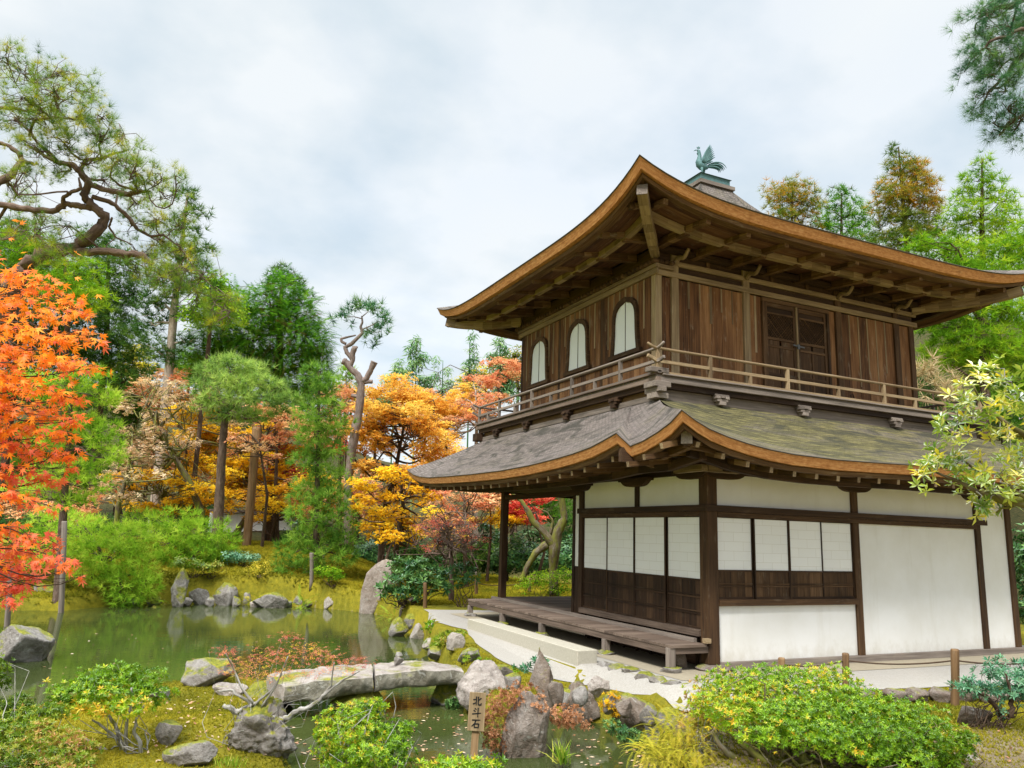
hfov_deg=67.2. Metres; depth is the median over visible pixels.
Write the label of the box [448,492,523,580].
maple tree
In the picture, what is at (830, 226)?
cedar tree
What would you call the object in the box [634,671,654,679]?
kerb stone
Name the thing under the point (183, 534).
bush
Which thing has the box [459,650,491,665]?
plant
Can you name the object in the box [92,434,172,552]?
maple tree
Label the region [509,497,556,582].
maple tree
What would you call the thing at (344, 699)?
rock
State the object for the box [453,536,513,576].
evergreen bush
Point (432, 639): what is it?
plant
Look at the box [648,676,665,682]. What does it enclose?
kerb stone
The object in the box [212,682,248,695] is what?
rock
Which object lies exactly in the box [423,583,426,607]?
wooden stake
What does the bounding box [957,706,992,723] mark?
rock
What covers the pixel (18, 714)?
azalea shrub
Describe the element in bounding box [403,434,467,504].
hill tree
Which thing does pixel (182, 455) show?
hill tree
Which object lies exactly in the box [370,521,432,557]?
hill tree
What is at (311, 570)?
prop post
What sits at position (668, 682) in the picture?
kerb stone
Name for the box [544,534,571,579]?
evergreen bush
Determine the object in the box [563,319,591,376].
bell window
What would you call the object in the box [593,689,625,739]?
plant
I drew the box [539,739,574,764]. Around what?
grass tuft
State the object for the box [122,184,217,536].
cedar tree
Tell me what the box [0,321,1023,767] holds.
ground
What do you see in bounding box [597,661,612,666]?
kerb stone
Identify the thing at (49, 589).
rock
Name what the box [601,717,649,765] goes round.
plant
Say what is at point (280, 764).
fallen leaves
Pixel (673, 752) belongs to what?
ornamental grass clump
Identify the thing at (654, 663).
drip line earth
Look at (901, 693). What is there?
edging stone
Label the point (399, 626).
rock
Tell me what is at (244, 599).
rock
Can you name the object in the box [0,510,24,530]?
evergreen bush
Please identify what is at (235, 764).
grass tuft
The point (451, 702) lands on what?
plant
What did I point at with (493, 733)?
dry shrub
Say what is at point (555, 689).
bank stone
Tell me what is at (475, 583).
rope
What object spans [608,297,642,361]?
bell window
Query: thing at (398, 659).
stacked stones
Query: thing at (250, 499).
trunk
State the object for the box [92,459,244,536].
maple tree
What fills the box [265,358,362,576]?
garden pine
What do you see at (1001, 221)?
cedar tree
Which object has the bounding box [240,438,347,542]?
maple tree
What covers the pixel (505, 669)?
rock
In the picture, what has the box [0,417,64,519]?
hill tree
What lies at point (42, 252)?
pine tree
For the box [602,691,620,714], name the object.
bank stone
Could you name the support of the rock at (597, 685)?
on the ground at (342, 597)
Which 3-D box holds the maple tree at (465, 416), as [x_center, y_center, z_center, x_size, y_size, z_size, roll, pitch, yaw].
[-2.706,4.168,37.406,4.438,10.420,6.377,3,-11,-3]
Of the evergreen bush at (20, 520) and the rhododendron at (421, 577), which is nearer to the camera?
the rhododendron at (421, 577)
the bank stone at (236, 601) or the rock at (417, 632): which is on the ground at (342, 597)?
the rock at (417, 632)
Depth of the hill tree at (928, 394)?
39.81 m
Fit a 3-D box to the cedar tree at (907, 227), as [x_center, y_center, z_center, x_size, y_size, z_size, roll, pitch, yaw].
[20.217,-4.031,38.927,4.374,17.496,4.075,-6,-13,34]
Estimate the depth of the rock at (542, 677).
11.50 m
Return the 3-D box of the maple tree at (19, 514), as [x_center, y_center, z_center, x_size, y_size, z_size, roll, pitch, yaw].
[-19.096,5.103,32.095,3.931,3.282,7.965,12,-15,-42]
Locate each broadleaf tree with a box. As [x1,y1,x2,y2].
[111,344,162,514]
[173,268,251,532]
[908,353,1023,524]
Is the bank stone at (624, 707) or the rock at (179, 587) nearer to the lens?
the bank stone at (624, 707)
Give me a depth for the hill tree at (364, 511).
45.84 m
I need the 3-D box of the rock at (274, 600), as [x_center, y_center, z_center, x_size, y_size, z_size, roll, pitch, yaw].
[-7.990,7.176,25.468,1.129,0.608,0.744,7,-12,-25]
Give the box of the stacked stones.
[394,651,403,665]
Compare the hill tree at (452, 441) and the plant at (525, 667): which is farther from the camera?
the hill tree at (452, 441)
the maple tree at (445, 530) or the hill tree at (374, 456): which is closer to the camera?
the maple tree at (445, 530)
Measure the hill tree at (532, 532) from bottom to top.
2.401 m
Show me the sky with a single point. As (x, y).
(413, 155)
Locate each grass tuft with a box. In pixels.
[211,753,248,767]
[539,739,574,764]
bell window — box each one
[526,337,549,389]
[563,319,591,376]
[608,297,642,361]
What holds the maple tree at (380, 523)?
on the ground at (342, 597)
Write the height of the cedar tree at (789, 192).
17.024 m
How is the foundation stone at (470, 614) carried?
on the ground at (342, 597)
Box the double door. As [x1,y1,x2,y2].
[761,297,832,394]
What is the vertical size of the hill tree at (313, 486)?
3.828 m
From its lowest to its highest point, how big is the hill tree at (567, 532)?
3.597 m
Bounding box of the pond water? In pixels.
[0,604,659,767]
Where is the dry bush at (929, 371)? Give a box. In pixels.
[916,344,967,410]
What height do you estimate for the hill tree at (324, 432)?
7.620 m
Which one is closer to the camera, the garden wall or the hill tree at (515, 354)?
the garden wall
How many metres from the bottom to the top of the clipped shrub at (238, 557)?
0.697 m
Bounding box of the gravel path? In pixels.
[424,609,1023,711]
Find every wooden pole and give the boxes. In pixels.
[4,568,12,626]
[58,521,66,612]
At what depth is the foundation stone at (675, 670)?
11.67 m
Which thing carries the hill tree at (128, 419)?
on the ground at (342, 597)
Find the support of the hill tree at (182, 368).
on the ground at (342, 597)
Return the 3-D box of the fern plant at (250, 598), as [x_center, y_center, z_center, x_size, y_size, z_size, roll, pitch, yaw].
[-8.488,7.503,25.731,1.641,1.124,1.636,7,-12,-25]
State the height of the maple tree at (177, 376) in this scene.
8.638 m
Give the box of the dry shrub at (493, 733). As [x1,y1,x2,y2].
[478,679,594,759]
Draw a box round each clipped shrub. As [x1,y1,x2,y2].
[165,555,207,577]
[195,559,226,578]
[220,550,261,566]
[244,559,273,577]
[313,565,346,587]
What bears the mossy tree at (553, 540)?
on the ground at (342, 597)
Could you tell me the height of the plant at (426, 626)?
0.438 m
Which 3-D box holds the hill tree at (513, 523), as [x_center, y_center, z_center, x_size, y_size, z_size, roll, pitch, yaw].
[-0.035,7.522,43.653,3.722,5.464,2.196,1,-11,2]
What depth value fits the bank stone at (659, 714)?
9.31 m
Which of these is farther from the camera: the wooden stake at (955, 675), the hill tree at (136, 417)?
the hill tree at (136, 417)
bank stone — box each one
[146,596,161,605]
[183,597,192,605]
[205,597,214,606]
[232,596,240,606]
[302,599,311,607]
[504,672,520,689]
[547,681,563,705]
[571,686,587,706]
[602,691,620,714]
[615,697,632,717]
[639,702,656,726]
[656,707,676,733]
[672,714,690,735]
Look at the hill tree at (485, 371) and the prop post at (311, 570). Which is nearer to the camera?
the prop post at (311, 570)
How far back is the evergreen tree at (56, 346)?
39.48 m
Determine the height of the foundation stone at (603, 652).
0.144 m
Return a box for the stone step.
[468,618,596,665]
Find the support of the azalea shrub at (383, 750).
on the ground at (342, 597)
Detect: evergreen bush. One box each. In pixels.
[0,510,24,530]
[3,506,81,534]
[68,513,131,535]
[129,518,176,536]
[279,528,310,540]
[324,532,365,548]
[351,538,393,563]
[390,542,448,570]
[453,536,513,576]
[486,534,548,578]
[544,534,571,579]
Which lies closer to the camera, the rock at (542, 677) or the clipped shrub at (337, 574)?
the rock at (542, 677)
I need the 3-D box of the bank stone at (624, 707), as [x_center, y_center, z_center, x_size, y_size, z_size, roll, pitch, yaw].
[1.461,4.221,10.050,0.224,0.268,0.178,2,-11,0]
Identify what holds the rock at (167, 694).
on the ground at (342, 597)
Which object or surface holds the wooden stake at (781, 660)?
on the ground at (342, 597)
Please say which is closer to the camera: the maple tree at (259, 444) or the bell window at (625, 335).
the bell window at (625, 335)
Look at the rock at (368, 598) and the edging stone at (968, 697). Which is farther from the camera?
the rock at (368, 598)
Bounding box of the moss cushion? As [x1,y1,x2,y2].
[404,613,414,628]
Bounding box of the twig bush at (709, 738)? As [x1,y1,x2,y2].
[673,679,732,755]
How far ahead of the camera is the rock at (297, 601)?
25.87 m
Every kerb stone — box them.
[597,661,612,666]
[607,663,624,670]
[621,666,640,672]
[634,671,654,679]
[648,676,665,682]
[660,680,681,684]
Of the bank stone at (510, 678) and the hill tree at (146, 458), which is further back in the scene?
the hill tree at (146, 458)
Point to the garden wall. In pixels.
(237, 517)
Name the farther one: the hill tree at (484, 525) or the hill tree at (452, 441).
the hill tree at (452, 441)
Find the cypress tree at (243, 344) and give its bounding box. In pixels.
[174,263,340,540]
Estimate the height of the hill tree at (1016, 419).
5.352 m
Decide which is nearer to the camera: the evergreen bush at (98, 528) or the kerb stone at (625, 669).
the kerb stone at (625, 669)
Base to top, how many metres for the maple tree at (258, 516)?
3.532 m
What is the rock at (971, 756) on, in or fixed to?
on the ground at (342, 597)
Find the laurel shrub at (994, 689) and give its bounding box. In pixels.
[946,653,1023,733]
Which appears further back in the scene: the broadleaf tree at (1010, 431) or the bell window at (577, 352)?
the bell window at (577, 352)
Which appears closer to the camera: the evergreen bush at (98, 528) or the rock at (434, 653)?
the rock at (434, 653)
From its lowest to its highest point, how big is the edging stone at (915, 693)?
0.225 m
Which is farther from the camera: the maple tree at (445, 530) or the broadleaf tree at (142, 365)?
the broadleaf tree at (142, 365)
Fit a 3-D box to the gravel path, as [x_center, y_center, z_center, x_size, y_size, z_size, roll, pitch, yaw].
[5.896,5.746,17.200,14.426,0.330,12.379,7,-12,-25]
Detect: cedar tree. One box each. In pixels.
[0,223,122,531]
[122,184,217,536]
[757,171,830,227]
[811,182,893,244]
[859,140,949,253]
[926,149,1023,441]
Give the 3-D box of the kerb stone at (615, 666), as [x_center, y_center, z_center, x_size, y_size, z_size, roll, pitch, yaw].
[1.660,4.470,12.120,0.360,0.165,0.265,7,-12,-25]
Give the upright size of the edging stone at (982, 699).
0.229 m
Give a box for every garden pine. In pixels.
[0,358,133,603]
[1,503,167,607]
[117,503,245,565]
[179,349,305,549]
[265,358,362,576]
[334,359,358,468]
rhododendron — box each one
[374,553,451,609]
[443,560,481,606]
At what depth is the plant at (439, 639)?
14.95 m
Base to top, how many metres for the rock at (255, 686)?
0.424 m
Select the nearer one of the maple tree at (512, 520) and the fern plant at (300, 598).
the fern plant at (300, 598)
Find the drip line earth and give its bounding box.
[452,612,1023,679]
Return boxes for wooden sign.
[467,692,485,756]
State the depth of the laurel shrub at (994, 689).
8.80 m
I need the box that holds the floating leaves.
[44,633,647,765]
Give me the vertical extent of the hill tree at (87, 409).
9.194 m
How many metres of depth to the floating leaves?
9.65 m
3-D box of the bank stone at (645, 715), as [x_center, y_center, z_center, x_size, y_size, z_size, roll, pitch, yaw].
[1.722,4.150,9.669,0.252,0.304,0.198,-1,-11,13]
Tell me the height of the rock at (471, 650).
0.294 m
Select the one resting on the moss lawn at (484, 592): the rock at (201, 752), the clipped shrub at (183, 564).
the clipped shrub at (183, 564)
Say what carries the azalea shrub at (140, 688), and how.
on the ground at (342, 597)
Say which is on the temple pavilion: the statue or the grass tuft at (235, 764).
the statue
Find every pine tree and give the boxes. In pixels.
[0,35,249,338]
[940,0,1023,155]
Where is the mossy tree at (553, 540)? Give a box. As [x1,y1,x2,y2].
[511,494,567,595]
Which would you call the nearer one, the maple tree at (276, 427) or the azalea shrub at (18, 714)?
the azalea shrub at (18, 714)
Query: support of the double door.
in the temple pavilion
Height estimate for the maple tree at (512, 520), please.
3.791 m
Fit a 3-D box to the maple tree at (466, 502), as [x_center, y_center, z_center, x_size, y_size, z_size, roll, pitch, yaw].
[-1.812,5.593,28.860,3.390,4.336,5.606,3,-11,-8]
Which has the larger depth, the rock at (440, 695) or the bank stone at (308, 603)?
the bank stone at (308, 603)
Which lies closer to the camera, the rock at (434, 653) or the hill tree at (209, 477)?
the rock at (434, 653)
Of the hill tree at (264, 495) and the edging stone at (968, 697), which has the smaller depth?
the edging stone at (968, 697)
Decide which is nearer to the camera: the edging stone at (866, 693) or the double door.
the edging stone at (866, 693)
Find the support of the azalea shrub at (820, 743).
on the ground at (342, 597)
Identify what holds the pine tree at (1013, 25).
on the ground at (342, 597)
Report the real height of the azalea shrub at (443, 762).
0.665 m
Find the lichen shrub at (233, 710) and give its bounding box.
[202,631,379,748]
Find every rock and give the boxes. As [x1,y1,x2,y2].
[0,624,54,662]
[34,584,67,591]
[84,584,118,596]
[149,686,169,697]
[155,720,182,745]
[162,740,217,765]
[171,568,188,606]
[181,657,234,686]
[189,588,209,604]
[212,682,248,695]
[213,582,237,605]
[227,696,297,760]
[243,592,251,603]
[246,680,291,704]
[252,592,287,607]
[293,595,301,604]
[324,597,332,608]
[329,688,382,714]
[359,559,392,613]
[388,617,408,636]
[399,596,413,616]
[410,623,423,638]
[422,638,430,650]
[427,646,441,660]
[431,684,457,705]
[446,632,464,650]
[455,659,506,710]
[458,647,480,663]
[497,664,512,675]
[500,691,549,757]
[528,647,555,715]
[561,688,569,715]
[566,680,599,722]
[587,675,609,698]
[612,692,647,734]
[644,725,659,744]
[676,654,687,668]
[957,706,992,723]
[966,754,979,760]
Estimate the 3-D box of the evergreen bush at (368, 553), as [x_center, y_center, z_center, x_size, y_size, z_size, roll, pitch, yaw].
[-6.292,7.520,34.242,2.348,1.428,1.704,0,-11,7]
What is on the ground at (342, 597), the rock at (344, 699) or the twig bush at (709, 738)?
the twig bush at (709, 738)
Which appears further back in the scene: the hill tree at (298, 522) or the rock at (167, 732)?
the hill tree at (298, 522)
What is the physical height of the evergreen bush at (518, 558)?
1.914 m
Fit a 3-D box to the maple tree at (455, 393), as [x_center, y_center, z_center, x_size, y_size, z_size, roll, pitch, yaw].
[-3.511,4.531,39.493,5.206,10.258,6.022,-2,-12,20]
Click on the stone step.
(569, 652)
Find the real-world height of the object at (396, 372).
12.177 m
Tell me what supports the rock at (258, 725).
on the ground at (342, 597)
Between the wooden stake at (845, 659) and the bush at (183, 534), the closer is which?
the wooden stake at (845, 659)
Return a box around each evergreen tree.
[0,211,103,523]
[55,220,163,515]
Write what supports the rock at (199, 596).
on the ground at (342, 597)
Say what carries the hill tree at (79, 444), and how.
on the ground at (342, 597)
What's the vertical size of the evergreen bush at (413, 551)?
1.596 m
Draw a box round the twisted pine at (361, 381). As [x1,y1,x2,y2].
[327,293,395,553]
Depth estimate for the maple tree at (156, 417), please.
30.82 m
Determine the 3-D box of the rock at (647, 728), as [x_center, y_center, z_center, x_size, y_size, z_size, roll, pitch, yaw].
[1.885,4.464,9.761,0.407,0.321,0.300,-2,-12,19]
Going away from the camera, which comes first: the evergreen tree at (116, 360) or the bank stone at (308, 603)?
the bank stone at (308, 603)
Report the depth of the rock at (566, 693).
11.04 m
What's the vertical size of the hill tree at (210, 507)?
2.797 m
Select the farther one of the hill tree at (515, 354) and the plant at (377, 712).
the hill tree at (515, 354)
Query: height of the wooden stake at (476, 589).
0.826 m
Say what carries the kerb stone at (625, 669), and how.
on the ground at (342, 597)
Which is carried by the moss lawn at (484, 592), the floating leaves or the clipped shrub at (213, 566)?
the clipped shrub at (213, 566)
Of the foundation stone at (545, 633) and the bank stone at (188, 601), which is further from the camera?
the bank stone at (188, 601)
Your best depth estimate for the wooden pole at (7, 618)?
18.88 m
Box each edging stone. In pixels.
[857,688,874,701]
[881,688,907,701]
[904,687,929,702]
[928,686,950,702]
[949,688,976,701]
[978,688,999,702]
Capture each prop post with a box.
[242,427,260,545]
[309,553,313,590]
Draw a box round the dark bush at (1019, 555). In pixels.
[1012,523,1023,624]
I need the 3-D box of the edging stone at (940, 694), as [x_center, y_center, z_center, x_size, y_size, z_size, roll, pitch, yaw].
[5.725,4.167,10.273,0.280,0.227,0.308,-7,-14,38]
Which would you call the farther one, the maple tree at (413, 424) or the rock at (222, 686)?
the maple tree at (413, 424)
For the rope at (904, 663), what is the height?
0.286 m
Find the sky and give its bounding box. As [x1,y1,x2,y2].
[0,0,1023,465]
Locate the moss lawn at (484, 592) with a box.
[0,537,570,613]
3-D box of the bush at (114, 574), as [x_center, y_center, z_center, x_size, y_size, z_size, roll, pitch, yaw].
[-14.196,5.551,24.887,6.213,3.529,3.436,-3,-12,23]
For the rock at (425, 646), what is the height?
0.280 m
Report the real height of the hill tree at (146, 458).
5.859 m
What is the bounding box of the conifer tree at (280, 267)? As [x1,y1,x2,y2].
[258,258,316,514]
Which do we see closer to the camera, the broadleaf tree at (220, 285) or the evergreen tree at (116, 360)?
the broadleaf tree at (220, 285)
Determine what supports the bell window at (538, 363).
in the temple pavilion
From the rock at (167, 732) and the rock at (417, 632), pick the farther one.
the rock at (417, 632)
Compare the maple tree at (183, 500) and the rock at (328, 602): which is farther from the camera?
the maple tree at (183, 500)
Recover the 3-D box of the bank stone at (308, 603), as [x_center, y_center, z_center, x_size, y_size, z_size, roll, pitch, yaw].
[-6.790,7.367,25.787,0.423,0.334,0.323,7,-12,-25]
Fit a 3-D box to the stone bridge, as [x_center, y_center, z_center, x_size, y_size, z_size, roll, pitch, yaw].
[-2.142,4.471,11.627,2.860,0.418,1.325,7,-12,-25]
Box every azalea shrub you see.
[0,653,104,767]
[35,658,179,753]
[292,695,421,767]
[415,749,507,767]
[683,660,983,767]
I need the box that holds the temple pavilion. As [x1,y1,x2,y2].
[407,154,1023,668]
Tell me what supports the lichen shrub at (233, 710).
on the ground at (342, 597)
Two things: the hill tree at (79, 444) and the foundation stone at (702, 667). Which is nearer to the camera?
the foundation stone at (702, 667)
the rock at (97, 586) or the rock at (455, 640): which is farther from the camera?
the rock at (97, 586)
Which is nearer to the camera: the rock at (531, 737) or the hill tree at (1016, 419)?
the rock at (531, 737)
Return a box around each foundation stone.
[464,612,476,616]
[535,632,549,636]
[597,649,615,654]
[660,666,681,673]
[694,663,733,672]
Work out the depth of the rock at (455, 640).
14.22 m
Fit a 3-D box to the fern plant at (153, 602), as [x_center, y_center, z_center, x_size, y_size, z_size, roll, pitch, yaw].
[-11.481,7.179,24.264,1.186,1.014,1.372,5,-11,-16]
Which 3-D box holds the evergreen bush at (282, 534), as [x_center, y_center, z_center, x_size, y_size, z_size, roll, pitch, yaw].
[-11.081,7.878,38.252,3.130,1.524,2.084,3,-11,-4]
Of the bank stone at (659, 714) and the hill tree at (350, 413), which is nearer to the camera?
the bank stone at (659, 714)
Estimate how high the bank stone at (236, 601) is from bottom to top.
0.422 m
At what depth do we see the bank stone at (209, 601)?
25.07 m
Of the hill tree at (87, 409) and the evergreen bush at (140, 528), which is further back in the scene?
the hill tree at (87, 409)
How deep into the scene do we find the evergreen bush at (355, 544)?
36.05 m
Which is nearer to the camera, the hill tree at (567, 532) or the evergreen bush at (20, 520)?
the evergreen bush at (20, 520)
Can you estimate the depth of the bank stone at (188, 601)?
24.96 m
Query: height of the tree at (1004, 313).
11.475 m
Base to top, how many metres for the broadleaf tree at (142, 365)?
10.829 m
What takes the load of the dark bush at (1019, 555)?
on the ground at (342, 597)
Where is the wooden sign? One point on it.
(476, 712)
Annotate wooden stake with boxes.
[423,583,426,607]
[475,579,477,594]
[778,657,784,688]
[842,653,848,688]
[950,648,959,705]
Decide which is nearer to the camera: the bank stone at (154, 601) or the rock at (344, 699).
the rock at (344, 699)
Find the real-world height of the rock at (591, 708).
0.608 m
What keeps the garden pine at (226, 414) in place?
on the ground at (342, 597)
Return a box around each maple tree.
[0,219,112,611]
[0,470,126,536]
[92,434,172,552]
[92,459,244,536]
[108,371,205,540]
[125,368,219,528]
[146,387,309,539]
[210,463,307,541]
[217,420,289,546]
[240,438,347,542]
[244,402,313,541]
[314,383,364,548]
[340,372,461,562]
[344,464,448,584]
[394,493,500,599]
[397,356,520,441]
[401,382,497,566]
[417,371,506,574]
[422,490,498,585]
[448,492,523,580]
[479,505,539,580]
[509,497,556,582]
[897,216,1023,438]
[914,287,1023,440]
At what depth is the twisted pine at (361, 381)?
30.89 m
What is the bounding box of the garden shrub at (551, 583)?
[512,565,571,596]
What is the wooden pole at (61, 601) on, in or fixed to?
in the pond water
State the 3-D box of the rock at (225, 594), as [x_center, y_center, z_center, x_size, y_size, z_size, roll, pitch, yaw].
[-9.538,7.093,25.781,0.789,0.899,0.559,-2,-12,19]
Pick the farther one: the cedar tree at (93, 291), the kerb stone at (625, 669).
the cedar tree at (93, 291)
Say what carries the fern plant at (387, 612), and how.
on the ground at (342, 597)
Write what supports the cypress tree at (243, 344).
on the ground at (342, 597)
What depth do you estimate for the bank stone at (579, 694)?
10.63 m
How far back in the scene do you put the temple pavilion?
14.73 m
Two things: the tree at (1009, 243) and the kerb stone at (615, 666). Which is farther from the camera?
the tree at (1009, 243)
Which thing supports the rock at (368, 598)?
on the ground at (342, 597)
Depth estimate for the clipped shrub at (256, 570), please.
26.38 m
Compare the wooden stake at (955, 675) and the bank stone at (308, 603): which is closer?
the wooden stake at (955, 675)
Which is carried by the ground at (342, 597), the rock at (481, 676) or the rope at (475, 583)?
the rock at (481, 676)
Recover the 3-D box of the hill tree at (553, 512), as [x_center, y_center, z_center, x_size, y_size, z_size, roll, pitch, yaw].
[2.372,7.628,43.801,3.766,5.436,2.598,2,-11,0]
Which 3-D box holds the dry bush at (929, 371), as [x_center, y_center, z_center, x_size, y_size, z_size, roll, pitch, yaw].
[15.012,3.064,26.486,2.818,8.914,2.108,7,-12,-25]
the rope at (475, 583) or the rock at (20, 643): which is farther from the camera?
the rope at (475, 583)
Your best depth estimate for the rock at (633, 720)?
10.24 m
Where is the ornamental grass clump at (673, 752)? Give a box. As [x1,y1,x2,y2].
[621,700,730,767]
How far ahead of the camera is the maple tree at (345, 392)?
32.97 m
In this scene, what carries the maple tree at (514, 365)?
on the ground at (342, 597)
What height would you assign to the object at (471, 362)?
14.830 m
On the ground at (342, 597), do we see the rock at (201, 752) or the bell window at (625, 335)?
the rock at (201, 752)
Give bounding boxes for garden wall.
[209,509,298,531]
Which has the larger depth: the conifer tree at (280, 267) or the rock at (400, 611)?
the conifer tree at (280, 267)
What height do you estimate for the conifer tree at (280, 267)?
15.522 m
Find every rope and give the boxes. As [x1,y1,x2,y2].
[427,582,525,589]
[785,660,1019,666]
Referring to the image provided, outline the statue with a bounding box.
[694,145,725,172]
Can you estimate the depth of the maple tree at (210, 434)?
35.53 m
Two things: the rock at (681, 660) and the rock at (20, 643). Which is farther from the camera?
the rock at (20, 643)
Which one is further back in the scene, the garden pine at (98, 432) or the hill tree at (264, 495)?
the hill tree at (264, 495)
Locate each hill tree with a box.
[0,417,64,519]
[24,376,97,422]
[34,430,111,510]
[103,370,147,519]
[105,367,162,519]
[121,426,177,520]
[163,346,214,492]
[164,429,216,488]
[172,484,233,526]
[199,425,261,498]
[235,481,304,511]
[280,464,343,519]
[285,509,310,531]
[300,407,351,509]
[325,467,385,538]
[330,380,369,478]
[363,390,391,520]
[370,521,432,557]
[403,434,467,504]
[451,364,496,516]
[459,519,508,549]
[485,344,521,531]
[485,493,540,542]
[508,525,547,558]
[527,497,572,528]
[545,507,572,549]
[917,372,963,413]
[964,384,1023,444]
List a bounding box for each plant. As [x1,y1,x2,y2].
[133,596,166,607]
[240,593,266,606]
[289,584,314,609]
[356,698,385,716]
[375,602,396,620]
[420,619,435,636]
[423,628,461,647]
[431,629,466,649]
[445,696,464,709]
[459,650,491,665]
[511,654,549,673]
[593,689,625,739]
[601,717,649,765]
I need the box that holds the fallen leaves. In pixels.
[133,694,1020,764]
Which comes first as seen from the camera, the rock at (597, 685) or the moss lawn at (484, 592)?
the rock at (597, 685)
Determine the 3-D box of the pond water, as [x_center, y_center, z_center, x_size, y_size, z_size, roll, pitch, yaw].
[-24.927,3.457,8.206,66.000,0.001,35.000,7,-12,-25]
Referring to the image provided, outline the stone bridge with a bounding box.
[266,660,463,702]
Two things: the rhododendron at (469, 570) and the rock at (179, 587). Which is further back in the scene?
the rock at (179, 587)
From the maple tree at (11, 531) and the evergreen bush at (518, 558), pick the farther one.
the evergreen bush at (518, 558)
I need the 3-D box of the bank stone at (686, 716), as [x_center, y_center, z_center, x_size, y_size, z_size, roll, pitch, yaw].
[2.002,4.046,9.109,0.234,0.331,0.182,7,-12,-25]
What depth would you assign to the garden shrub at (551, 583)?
23.90 m

